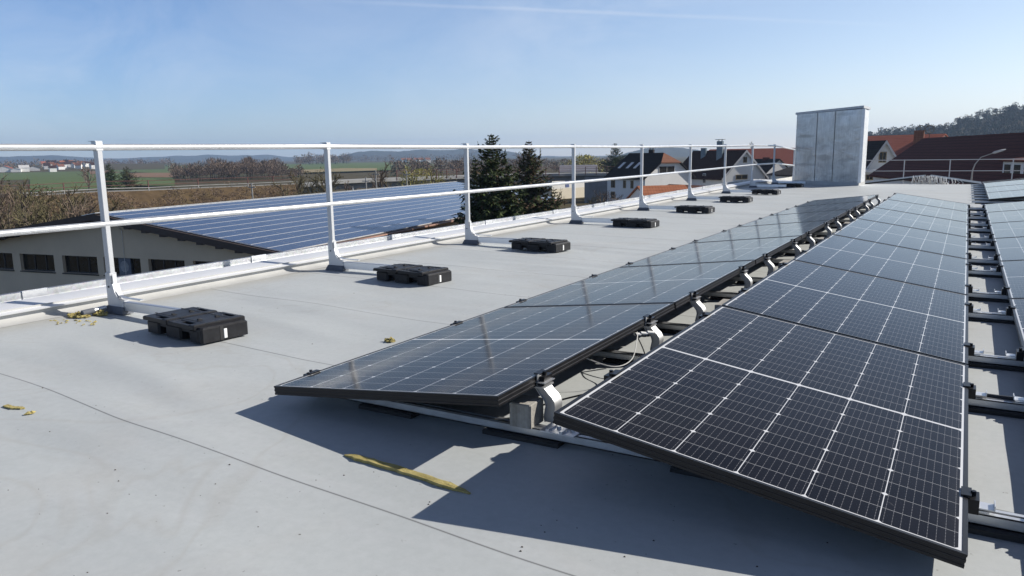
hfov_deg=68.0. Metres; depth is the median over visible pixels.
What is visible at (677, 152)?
hills
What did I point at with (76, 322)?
moss
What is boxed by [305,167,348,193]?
bare tree
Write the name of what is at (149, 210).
blue solar panel
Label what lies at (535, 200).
spruce tree
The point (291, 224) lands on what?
blue solar panel
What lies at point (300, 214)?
blue solar panel
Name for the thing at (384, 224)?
blue solar panel
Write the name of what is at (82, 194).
bare tree
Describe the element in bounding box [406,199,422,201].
blue solar panel
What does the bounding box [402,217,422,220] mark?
blue solar panel
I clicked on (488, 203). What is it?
spruce tree
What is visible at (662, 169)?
window
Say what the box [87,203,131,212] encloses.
bare tree
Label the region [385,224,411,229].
blue solar panel
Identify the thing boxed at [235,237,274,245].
blue solar panel
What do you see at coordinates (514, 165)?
bare tree
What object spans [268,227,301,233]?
blue solar panel
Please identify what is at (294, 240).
blue solar panel
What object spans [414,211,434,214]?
blue solar panel
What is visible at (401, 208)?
blue solar panel
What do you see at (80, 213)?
bare tree
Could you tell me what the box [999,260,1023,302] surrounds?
solar panel
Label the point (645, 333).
cable connector
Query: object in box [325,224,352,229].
blue solar panel
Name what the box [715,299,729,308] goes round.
concrete block
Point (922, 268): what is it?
solar panel
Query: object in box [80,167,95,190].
bare tree
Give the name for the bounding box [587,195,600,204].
bare tree
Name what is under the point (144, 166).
hill rise
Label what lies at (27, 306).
parapet
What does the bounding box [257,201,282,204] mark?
blue solar panel
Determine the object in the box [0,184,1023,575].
roof
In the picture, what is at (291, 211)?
blue solar panel
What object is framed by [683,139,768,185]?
house
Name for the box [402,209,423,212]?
blue solar panel
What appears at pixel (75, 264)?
window
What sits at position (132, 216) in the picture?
blue solar panel
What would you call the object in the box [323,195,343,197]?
blue solar panel
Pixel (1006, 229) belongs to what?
solar panel
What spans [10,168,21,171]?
village house
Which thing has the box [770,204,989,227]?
mounting rail
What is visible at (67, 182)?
field
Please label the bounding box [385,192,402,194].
blue solar panel
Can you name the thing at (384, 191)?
blue solar panel
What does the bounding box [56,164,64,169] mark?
village house
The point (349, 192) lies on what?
blue solar panel
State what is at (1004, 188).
solar panel
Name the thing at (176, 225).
blue solar panel
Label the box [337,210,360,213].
blue solar panel
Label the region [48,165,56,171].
village house
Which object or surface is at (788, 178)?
building wall
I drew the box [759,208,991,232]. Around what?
mounting rail
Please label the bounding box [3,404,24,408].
wool strip
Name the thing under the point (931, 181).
cable bundle
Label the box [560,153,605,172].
willow tree
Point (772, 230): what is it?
solar panel
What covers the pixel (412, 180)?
willow tree
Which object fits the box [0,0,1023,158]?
sky
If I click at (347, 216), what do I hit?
blue solar panel
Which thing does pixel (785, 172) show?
house
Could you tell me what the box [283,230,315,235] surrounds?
blue solar panel
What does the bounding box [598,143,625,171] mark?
spruce tree
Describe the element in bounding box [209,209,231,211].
blue solar panel
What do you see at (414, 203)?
blue solar panel
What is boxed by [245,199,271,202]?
blue solar panel
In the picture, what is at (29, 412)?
wool scrap
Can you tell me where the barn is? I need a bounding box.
[709,148,794,166]
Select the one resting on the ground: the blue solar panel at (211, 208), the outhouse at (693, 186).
the outhouse at (693, 186)
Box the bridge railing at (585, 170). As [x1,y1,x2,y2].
[396,167,612,178]
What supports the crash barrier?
on the embankment
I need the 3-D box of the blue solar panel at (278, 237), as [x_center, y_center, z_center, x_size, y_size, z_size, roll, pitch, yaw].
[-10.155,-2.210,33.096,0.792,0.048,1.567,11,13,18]
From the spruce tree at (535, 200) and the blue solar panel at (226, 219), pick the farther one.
the spruce tree at (535, 200)
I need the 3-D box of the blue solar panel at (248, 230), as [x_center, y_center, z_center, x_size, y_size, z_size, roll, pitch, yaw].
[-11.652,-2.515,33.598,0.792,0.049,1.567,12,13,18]
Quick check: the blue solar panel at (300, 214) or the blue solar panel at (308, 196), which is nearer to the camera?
the blue solar panel at (300, 214)
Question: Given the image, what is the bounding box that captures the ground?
[0,156,687,208]
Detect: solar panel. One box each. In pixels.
[109,211,140,216]
[114,213,152,218]
[129,208,166,212]
[144,211,181,215]
[146,221,182,225]
[157,206,192,210]
[158,222,197,228]
[172,209,202,213]
[173,225,211,231]
[178,218,206,221]
[183,204,214,208]
[183,211,208,213]
[188,219,222,224]
[188,228,226,235]
[194,206,226,210]
[202,222,237,227]
[203,231,241,238]
[206,202,235,205]
[207,216,231,218]
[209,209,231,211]
[212,216,243,221]
[216,204,247,208]
[217,225,252,230]
[219,234,257,241]
[227,200,255,203]
[227,219,259,224]
[232,207,252,209]
[232,228,267,233]
[234,214,267,218]
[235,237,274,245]
[237,203,265,206]
[240,222,274,227]
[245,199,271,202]
[247,231,281,236]
[249,217,278,221]
[251,240,290,248]
[252,205,275,207]
[254,225,287,229]
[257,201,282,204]
[258,212,284,215]
[261,234,297,239]
[263,219,293,223]
[265,197,288,200]
[268,214,299,218]
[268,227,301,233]
[268,244,306,251]
[272,203,293,205]
[274,303,674,406]
[275,222,307,226]
[276,210,303,213]
[276,237,312,243]
[278,199,301,202]
[282,196,305,198]
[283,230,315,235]
[284,217,310,221]
[289,201,310,204]
[290,212,315,216]
[290,224,319,229]
[292,240,327,247]
[293,198,316,200]
[296,208,320,211]
[297,219,326,223]
[298,233,328,239]
[299,194,320,197]
[301,214,326,218]
[304,200,326,202]
[306,227,335,232]
[308,210,326,213]
[310,196,325,199]
[310,222,338,226]
[314,236,347,241]
[316,217,341,221]
[320,212,346,215]
[321,230,350,235]
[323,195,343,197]
[325,208,346,211]
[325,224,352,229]
[332,192,347,194]
[333,205,349,207]
[334,197,355,199]
[334,214,358,218]
[334,219,356,223]
[336,233,365,239]
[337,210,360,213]
[339,194,358,196]
[339,227,368,232]
[341,206,361,209]
[342,191,360,193]
[343,222,367,226]
[347,217,369,221]
[348,212,374,216]
[350,196,369,198]
[352,193,370,195]
[352,230,382,235]
[353,208,374,211]
[355,190,372,192]
[356,204,376,207]
[357,224,383,228]
[358,219,385,223]
[361,194,378,196]
[362,215,385,218]
[363,192,380,193]
[364,210,387,213]
[367,206,388,209]
[368,203,389,205]
[369,227,397,232]
[373,193,390,195]
[373,222,396,226]
[374,190,390,192]
[375,212,399,216]
[375,217,397,220]
[378,208,400,211]
[379,205,400,207]
[382,201,399,204]
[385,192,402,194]
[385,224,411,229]
[386,219,411,223]
[389,211,412,214]
[389,215,410,218]
[390,207,411,210]
[392,203,410,206]
[393,200,412,202]
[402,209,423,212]
[402,213,423,216]
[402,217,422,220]
[402,221,425,226]
[404,205,421,208]
[405,202,424,204]
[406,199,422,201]
[413,219,437,223]
[414,197,431,199]
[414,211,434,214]
[415,200,431,202]
[415,207,433,210]
[415,215,434,218]
[416,204,434,206]
[425,202,443,204]
[426,199,443,201]
[427,209,444,212]
[427,213,446,216]
[428,205,445,208]
[428,217,449,221]
[436,204,454,206]
[438,201,454,203]
[439,207,455,210]
[439,211,456,214]
[440,215,459,219]
[450,209,463,212]
[505,260,754,308]
[553,305,967,568]
[621,236,800,266]
[691,220,830,242]
[722,259,967,364]
[737,209,851,226]
[769,201,866,215]
[793,234,967,294]
[795,194,878,206]
[833,218,967,258]
[858,207,967,236]
[865,175,925,183]
[875,199,967,221]
[888,193,967,211]
[930,175,981,183]
[983,178,1023,184]
[984,179,1023,186]
[984,201,1023,211]
[985,184,1023,193]
[986,210,1023,222]
[987,190,1023,200]
[989,221,1023,237]
[993,237,1023,264]
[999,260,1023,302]
[1010,298,1023,347]
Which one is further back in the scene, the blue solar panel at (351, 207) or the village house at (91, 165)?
the village house at (91, 165)
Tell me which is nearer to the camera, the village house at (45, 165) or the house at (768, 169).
the house at (768, 169)
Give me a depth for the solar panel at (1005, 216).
9.56 m
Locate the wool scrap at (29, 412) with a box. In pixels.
[24,411,35,414]
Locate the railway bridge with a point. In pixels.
(590, 188)
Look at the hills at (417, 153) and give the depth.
2924.38 m
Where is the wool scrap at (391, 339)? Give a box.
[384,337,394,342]
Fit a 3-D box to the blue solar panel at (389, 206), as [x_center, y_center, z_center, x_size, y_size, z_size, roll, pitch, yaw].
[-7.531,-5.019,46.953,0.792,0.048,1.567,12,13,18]
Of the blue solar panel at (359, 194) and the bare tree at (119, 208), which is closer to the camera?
the blue solar panel at (359, 194)
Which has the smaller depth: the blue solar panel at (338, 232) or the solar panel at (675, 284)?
the solar panel at (675, 284)
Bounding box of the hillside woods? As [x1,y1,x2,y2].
[868,102,1023,136]
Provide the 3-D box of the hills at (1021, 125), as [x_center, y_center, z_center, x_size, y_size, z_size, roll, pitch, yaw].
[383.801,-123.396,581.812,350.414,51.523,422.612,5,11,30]
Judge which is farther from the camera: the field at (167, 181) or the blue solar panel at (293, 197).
the field at (167, 181)
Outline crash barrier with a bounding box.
[16,181,297,193]
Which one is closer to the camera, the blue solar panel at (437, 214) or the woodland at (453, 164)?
the blue solar panel at (437, 214)
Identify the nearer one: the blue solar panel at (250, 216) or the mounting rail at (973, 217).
the mounting rail at (973, 217)
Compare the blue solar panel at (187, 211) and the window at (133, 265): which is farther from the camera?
the blue solar panel at (187, 211)
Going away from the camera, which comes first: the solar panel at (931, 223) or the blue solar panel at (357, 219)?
the solar panel at (931, 223)
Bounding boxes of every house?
[0,166,12,171]
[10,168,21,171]
[18,165,29,171]
[29,166,39,170]
[43,163,49,168]
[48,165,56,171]
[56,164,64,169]
[74,163,81,168]
[82,161,88,166]
[89,162,94,168]
[603,148,695,200]
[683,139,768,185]
[755,157,787,173]
[767,166,792,179]
[865,140,895,181]
[867,130,947,155]
[869,132,1023,183]
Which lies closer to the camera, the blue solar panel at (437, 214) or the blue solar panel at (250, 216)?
the blue solar panel at (250, 216)
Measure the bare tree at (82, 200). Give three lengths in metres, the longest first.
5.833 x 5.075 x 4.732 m
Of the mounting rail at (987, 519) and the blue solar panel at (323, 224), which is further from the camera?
the blue solar panel at (323, 224)
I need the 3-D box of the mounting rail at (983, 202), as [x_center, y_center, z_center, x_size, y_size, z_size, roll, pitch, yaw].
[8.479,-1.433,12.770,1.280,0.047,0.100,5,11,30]
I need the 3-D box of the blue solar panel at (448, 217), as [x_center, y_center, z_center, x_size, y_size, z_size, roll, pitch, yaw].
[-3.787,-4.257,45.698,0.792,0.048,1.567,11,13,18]
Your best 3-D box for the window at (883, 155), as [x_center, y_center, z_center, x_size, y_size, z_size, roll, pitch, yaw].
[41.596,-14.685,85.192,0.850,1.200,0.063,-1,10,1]
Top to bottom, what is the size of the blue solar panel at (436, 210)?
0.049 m
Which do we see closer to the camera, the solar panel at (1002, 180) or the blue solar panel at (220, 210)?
the solar panel at (1002, 180)
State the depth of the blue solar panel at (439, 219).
44.19 m
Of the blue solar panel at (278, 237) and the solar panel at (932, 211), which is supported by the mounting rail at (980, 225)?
the solar panel at (932, 211)
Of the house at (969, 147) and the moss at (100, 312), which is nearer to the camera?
the moss at (100, 312)
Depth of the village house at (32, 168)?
732.83 m
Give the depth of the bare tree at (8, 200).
62.95 m
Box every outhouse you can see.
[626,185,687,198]
[668,184,701,187]
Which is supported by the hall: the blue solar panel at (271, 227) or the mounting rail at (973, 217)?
the blue solar panel at (271, 227)
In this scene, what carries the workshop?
on the ground
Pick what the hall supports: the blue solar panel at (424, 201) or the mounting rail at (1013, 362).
the blue solar panel at (424, 201)
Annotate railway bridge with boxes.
[300,172,770,202]
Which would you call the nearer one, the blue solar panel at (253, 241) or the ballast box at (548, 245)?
the ballast box at (548, 245)
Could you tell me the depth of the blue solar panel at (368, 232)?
36.89 m
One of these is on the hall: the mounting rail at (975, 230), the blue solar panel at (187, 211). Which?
the blue solar panel at (187, 211)
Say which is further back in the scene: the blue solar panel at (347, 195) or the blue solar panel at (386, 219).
the blue solar panel at (347, 195)
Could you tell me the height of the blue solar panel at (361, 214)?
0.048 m
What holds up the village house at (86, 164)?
on the hill rise
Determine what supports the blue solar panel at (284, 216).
on the hall
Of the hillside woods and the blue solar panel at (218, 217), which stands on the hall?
the blue solar panel at (218, 217)
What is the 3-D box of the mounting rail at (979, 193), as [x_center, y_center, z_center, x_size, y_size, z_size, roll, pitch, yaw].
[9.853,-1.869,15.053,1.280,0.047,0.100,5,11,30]
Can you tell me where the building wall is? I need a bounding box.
[776,177,970,184]
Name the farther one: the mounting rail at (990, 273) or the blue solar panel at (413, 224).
the blue solar panel at (413, 224)
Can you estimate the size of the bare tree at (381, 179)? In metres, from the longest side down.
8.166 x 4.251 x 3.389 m
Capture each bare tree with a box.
[0,173,13,200]
[0,177,52,224]
[0,185,18,228]
[0,186,94,227]
[0,189,28,238]
[0,194,65,238]
[1,183,52,226]
[6,198,83,236]
[26,181,81,217]
[42,190,94,218]
[53,190,121,218]
[59,194,99,218]
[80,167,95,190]
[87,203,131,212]
[108,199,133,210]
[271,173,305,195]
[290,171,324,195]
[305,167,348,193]
[343,179,379,190]
[368,161,390,188]
[382,175,429,186]
[509,151,527,172]
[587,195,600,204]
[594,189,622,202]
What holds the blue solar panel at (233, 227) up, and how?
on the hall
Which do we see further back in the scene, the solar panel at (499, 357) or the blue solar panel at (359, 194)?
the blue solar panel at (359, 194)
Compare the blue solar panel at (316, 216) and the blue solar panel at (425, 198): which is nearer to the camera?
the blue solar panel at (316, 216)
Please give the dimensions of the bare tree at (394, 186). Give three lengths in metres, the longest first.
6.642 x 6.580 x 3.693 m
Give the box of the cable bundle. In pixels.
[910,176,962,184]
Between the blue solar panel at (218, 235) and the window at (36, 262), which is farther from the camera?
the window at (36, 262)
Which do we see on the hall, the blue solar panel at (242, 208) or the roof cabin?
the blue solar panel at (242, 208)
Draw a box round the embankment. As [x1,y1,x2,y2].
[0,183,297,225]
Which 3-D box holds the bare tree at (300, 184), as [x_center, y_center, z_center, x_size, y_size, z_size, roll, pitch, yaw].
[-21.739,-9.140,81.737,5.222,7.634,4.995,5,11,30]
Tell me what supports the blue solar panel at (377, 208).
on the hall
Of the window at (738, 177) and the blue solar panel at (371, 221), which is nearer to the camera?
the blue solar panel at (371, 221)
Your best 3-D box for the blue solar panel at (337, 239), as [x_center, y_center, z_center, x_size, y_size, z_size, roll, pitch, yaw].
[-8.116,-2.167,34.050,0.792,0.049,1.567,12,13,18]
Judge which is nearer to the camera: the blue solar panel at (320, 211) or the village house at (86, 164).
the blue solar panel at (320, 211)
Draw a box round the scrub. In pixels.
[1,181,300,221]
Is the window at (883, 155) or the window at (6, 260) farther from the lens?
the window at (883, 155)
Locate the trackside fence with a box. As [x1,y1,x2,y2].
[0,175,296,191]
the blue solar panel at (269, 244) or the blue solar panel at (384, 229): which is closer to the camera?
the blue solar panel at (269, 244)
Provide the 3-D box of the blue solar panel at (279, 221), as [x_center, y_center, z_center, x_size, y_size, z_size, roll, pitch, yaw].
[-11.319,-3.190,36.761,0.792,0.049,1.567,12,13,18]
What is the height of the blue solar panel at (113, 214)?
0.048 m
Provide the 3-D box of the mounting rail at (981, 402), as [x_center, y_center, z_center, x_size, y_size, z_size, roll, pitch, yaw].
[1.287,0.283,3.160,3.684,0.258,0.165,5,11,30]
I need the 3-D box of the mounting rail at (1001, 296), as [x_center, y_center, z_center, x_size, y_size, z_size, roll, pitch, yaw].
[2.531,-0.102,5.228,3.684,0.258,0.165,5,11,30]
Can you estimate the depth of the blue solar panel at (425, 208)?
47.84 m
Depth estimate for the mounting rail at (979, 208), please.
11.72 m
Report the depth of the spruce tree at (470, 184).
41.00 m
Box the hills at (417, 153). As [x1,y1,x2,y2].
[315,149,599,160]
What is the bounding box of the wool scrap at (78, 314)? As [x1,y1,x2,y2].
[67,311,90,317]
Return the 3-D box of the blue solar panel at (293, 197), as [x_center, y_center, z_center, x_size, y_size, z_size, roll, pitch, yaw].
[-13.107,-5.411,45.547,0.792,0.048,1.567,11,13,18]
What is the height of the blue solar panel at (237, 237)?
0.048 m
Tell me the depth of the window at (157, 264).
33.45 m
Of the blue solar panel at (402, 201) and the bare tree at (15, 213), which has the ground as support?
the bare tree at (15, 213)
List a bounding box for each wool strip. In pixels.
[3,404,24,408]
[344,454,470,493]
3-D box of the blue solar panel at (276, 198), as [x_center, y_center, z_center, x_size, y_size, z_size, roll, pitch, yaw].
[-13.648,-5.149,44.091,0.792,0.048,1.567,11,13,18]
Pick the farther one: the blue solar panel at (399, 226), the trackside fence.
the trackside fence
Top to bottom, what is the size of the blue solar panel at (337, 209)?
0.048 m
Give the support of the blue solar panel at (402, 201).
on the hall
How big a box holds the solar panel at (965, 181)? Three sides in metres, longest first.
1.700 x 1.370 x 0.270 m
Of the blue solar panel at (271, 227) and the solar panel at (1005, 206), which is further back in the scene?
the blue solar panel at (271, 227)
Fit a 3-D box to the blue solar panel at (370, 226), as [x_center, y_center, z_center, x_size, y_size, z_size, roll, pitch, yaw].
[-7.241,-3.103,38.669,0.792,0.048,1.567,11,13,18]
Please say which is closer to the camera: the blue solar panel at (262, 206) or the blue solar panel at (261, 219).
the blue solar panel at (261, 219)
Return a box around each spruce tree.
[95,163,126,190]
[116,166,147,189]
[451,158,483,221]
[452,134,526,224]
[497,165,528,217]
[501,141,566,214]
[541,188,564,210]
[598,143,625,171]
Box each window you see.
[0,253,14,270]
[20,254,55,272]
[62,256,98,275]
[104,258,140,276]
[151,259,184,270]
[196,261,210,264]
[611,180,614,187]
[659,166,674,172]
[736,174,747,179]
[878,152,886,162]
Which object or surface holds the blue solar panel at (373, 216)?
on the hall
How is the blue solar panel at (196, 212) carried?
on the hall
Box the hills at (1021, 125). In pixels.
[885,109,1023,134]
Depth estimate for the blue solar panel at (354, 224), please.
38.84 m
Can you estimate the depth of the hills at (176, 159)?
3820.16 m
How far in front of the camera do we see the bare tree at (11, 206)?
50.30 m
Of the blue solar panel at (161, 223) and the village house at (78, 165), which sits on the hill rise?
the village house at (78, 165)
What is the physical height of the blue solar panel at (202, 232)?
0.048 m
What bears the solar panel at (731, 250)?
on the mounting rail at (1001, 296)
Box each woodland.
[0,151,491,167]
[168,156,305,180]
[389,154,623,175]
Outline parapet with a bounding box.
[0,179,791,327]
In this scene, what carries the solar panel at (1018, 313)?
on the mounting rail at (1005, 317)
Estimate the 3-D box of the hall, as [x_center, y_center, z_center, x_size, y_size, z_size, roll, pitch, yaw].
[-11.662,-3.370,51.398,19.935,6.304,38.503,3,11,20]
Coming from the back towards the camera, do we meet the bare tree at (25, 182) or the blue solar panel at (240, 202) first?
the bare tree at (25, 182)
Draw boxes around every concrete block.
[509,395,542,428]
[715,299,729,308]
[778,260,790,267]
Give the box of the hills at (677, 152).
[603,147,699,157]
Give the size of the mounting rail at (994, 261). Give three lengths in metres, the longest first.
3.684 x 0.258 x 0.165 m
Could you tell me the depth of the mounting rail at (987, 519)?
2.60 m
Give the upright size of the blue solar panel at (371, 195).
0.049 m
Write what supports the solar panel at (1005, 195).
on the mounting rail at (983, 202)
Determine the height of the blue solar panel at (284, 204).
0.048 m
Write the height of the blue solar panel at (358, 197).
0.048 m
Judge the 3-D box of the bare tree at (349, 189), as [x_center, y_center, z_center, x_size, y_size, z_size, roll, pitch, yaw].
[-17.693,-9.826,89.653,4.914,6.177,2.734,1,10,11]
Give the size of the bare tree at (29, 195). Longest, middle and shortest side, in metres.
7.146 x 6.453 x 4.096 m
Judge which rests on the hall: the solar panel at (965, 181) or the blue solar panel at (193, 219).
the blue solar panel at (193, 219)
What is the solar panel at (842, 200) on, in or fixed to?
on the mounting rail at (872, 206)
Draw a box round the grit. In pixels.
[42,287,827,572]
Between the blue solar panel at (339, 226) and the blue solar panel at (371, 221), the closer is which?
the blue solar panel at (339, 226)
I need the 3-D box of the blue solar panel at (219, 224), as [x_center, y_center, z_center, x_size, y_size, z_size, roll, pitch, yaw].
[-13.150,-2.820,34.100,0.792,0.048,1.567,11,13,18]
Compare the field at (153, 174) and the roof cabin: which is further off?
the field at (153, 174)
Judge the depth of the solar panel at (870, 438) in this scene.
2.30 m
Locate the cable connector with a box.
[633,331,653,335]
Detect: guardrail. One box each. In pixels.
[0,141,805,314]
[866,159,1023,183]
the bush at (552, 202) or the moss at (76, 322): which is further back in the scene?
the bush at (552, 202)
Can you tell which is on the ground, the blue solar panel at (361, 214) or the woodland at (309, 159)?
the woodland at (309, 159)
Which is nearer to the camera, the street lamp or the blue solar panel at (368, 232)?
the blue solar panel at (368, 232)
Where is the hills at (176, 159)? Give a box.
[0,155,317,164]
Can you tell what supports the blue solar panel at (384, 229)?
on the hall
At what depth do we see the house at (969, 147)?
58.21 m
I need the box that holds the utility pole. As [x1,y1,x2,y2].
[372,170,378,187]
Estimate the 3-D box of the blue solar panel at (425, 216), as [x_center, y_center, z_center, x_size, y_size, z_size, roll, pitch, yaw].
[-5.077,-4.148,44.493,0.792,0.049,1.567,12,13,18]
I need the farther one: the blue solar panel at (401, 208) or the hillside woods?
the hillside woods
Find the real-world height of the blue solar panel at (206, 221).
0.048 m
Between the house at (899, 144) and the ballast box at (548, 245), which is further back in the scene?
the house at (899, 144)
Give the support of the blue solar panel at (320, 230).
on the hall
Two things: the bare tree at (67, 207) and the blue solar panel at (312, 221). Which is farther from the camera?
the bare tree at (67, 207)
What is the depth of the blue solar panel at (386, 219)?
41.80 m
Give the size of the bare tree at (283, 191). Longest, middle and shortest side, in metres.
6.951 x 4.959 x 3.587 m
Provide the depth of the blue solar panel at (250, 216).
37.22 m
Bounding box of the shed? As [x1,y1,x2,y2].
[559,165,597,172]
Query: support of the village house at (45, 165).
on the hill rise
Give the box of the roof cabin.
[793,105,870,185]
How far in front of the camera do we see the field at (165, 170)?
658.62 m
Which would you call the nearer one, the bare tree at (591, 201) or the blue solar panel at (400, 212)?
the blue solar panel at (400, 212)
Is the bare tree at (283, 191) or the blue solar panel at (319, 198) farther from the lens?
the bare tree at (283, 191)
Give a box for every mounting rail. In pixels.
[303,369,1023,543]
[450,312,1023,418]
[516,288,1023,371]
[589,262,1015,323]
[626,250,1009,302]
[669,236,1003,277]
[692,228,999,265]
[721,219,995,250]
[738,214,993,242]
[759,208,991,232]
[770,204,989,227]
[785,199,987,220]
[794,197,985,215]
[806,193,985,210]
[971,192,986,194]
[971,195,987,197]
[972,198,1023,200]
[972,201,1017,203]
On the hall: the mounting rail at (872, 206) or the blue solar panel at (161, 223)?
the blue solar panel at (161, 223)
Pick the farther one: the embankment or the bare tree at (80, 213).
the embankment
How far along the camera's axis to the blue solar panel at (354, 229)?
37.19 m
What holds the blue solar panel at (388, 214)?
on the hall
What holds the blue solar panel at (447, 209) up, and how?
on the hall
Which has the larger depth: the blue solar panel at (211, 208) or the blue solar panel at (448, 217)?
the blue solar panel at (448, 217)
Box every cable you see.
[543,394,581,405]
[586,332,637,366]
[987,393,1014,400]
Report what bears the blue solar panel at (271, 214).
on the hall
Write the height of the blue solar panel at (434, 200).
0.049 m
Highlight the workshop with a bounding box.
[525,181,583,198]
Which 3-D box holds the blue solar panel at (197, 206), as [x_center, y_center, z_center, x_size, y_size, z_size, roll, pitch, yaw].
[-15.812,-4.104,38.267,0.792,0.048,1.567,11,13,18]
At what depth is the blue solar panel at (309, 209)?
41.54 m
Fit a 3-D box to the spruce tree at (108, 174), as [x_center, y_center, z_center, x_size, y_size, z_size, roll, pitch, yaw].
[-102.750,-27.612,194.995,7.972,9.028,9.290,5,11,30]
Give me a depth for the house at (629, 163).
112.78 m
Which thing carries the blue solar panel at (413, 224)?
on the hall
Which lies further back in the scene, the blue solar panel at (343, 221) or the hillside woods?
the hillside woods
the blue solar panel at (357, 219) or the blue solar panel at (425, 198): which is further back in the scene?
the blue solar panel at (425, 198)
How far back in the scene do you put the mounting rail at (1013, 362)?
3.43 m
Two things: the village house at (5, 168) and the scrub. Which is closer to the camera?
the scrub
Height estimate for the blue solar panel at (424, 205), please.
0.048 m
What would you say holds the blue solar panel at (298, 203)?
on the hall
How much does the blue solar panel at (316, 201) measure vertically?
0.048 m
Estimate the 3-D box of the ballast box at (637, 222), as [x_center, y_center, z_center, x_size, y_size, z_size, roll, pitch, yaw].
[1.647,-0.877,10.127,0.578,0.105,0.319,6,12,34]
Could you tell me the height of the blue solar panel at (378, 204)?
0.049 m
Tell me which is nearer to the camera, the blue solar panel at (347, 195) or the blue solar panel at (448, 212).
the blue solar panel at (448, 212)
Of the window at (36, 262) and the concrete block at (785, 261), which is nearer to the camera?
the concrete block at (785, 261)
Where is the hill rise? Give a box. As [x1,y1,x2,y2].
[0,163,164,172]
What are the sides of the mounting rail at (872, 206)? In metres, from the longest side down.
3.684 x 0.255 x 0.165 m
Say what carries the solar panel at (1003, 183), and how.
on the mounting rail
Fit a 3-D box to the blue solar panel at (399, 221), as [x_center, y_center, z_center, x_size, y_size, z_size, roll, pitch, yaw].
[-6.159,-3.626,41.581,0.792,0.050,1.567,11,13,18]
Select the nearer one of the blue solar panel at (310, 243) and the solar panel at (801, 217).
the solar panel at (801, 217)
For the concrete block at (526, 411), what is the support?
on the mounting rail at (987, 519)
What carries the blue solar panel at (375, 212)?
on the hall
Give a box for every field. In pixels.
[0,171,122,179]
[30,176,129,191]
[114,165,187,172]
[130,173,172,176]
[131,177,174,185]
[278,162,437,172]
[280,168,376,172]
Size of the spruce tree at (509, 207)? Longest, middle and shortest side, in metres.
8.471 x 5.550 x 5.345 m
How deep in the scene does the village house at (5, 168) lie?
694.58 m
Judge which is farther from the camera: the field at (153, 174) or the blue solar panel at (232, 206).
the field at (153, 174)
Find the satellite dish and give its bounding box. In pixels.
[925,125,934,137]
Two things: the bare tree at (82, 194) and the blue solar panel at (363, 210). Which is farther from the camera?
the bare tree at (82, 194)
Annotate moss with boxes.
[49,319,96,325]
[92,309,107,315]
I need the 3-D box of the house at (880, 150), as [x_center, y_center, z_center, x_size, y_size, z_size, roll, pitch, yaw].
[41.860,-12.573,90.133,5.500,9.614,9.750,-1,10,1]
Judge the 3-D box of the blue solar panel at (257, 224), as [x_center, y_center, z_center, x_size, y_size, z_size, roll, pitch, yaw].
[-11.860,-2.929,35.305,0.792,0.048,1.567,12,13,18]
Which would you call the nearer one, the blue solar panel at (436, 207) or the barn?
the blue solar panel at (436, 207)
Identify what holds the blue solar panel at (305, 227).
on the hall
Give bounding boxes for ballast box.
[143,307,247,343]
[373,264,451,284]
[509,237,569,251]
[611,218,659,227]
[674,205,714,212]
[719,196,752,201]
[751,189,780,194]
[778,183,803,187]
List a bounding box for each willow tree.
[398,166,443,185]
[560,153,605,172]
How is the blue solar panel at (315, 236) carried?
on the hall
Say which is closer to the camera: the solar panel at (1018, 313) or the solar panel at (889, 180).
the solar panel at (1018, 313)
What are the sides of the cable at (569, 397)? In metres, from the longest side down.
0.712 x 0.097 x 0.082 m
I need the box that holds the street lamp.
[970,149,1005,179]
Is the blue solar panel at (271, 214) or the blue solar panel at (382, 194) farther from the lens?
the blue solar panel at (382, 194)
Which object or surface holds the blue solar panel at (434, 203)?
on the hall
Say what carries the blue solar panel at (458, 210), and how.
on the hall
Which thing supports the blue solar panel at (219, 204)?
on the hall
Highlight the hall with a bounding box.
[0,181,561,293]
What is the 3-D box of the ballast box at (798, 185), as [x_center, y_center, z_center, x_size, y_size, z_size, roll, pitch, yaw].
[7.082,-2.614,19.297,0.578,0.105,0.319,6,12,34]
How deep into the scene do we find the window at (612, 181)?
114.99 m
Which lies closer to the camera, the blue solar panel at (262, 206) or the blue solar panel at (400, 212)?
the blue solar panel at (262, 206)
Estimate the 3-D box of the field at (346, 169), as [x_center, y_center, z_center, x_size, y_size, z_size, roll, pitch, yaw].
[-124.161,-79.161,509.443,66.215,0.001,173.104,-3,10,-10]
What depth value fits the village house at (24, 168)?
706.96 m
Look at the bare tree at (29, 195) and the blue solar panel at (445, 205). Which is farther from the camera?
the bare tree at (29, 195)
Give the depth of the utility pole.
87.72 m
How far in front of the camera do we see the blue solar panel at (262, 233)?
33.32 m
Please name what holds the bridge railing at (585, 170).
on the railway bridge

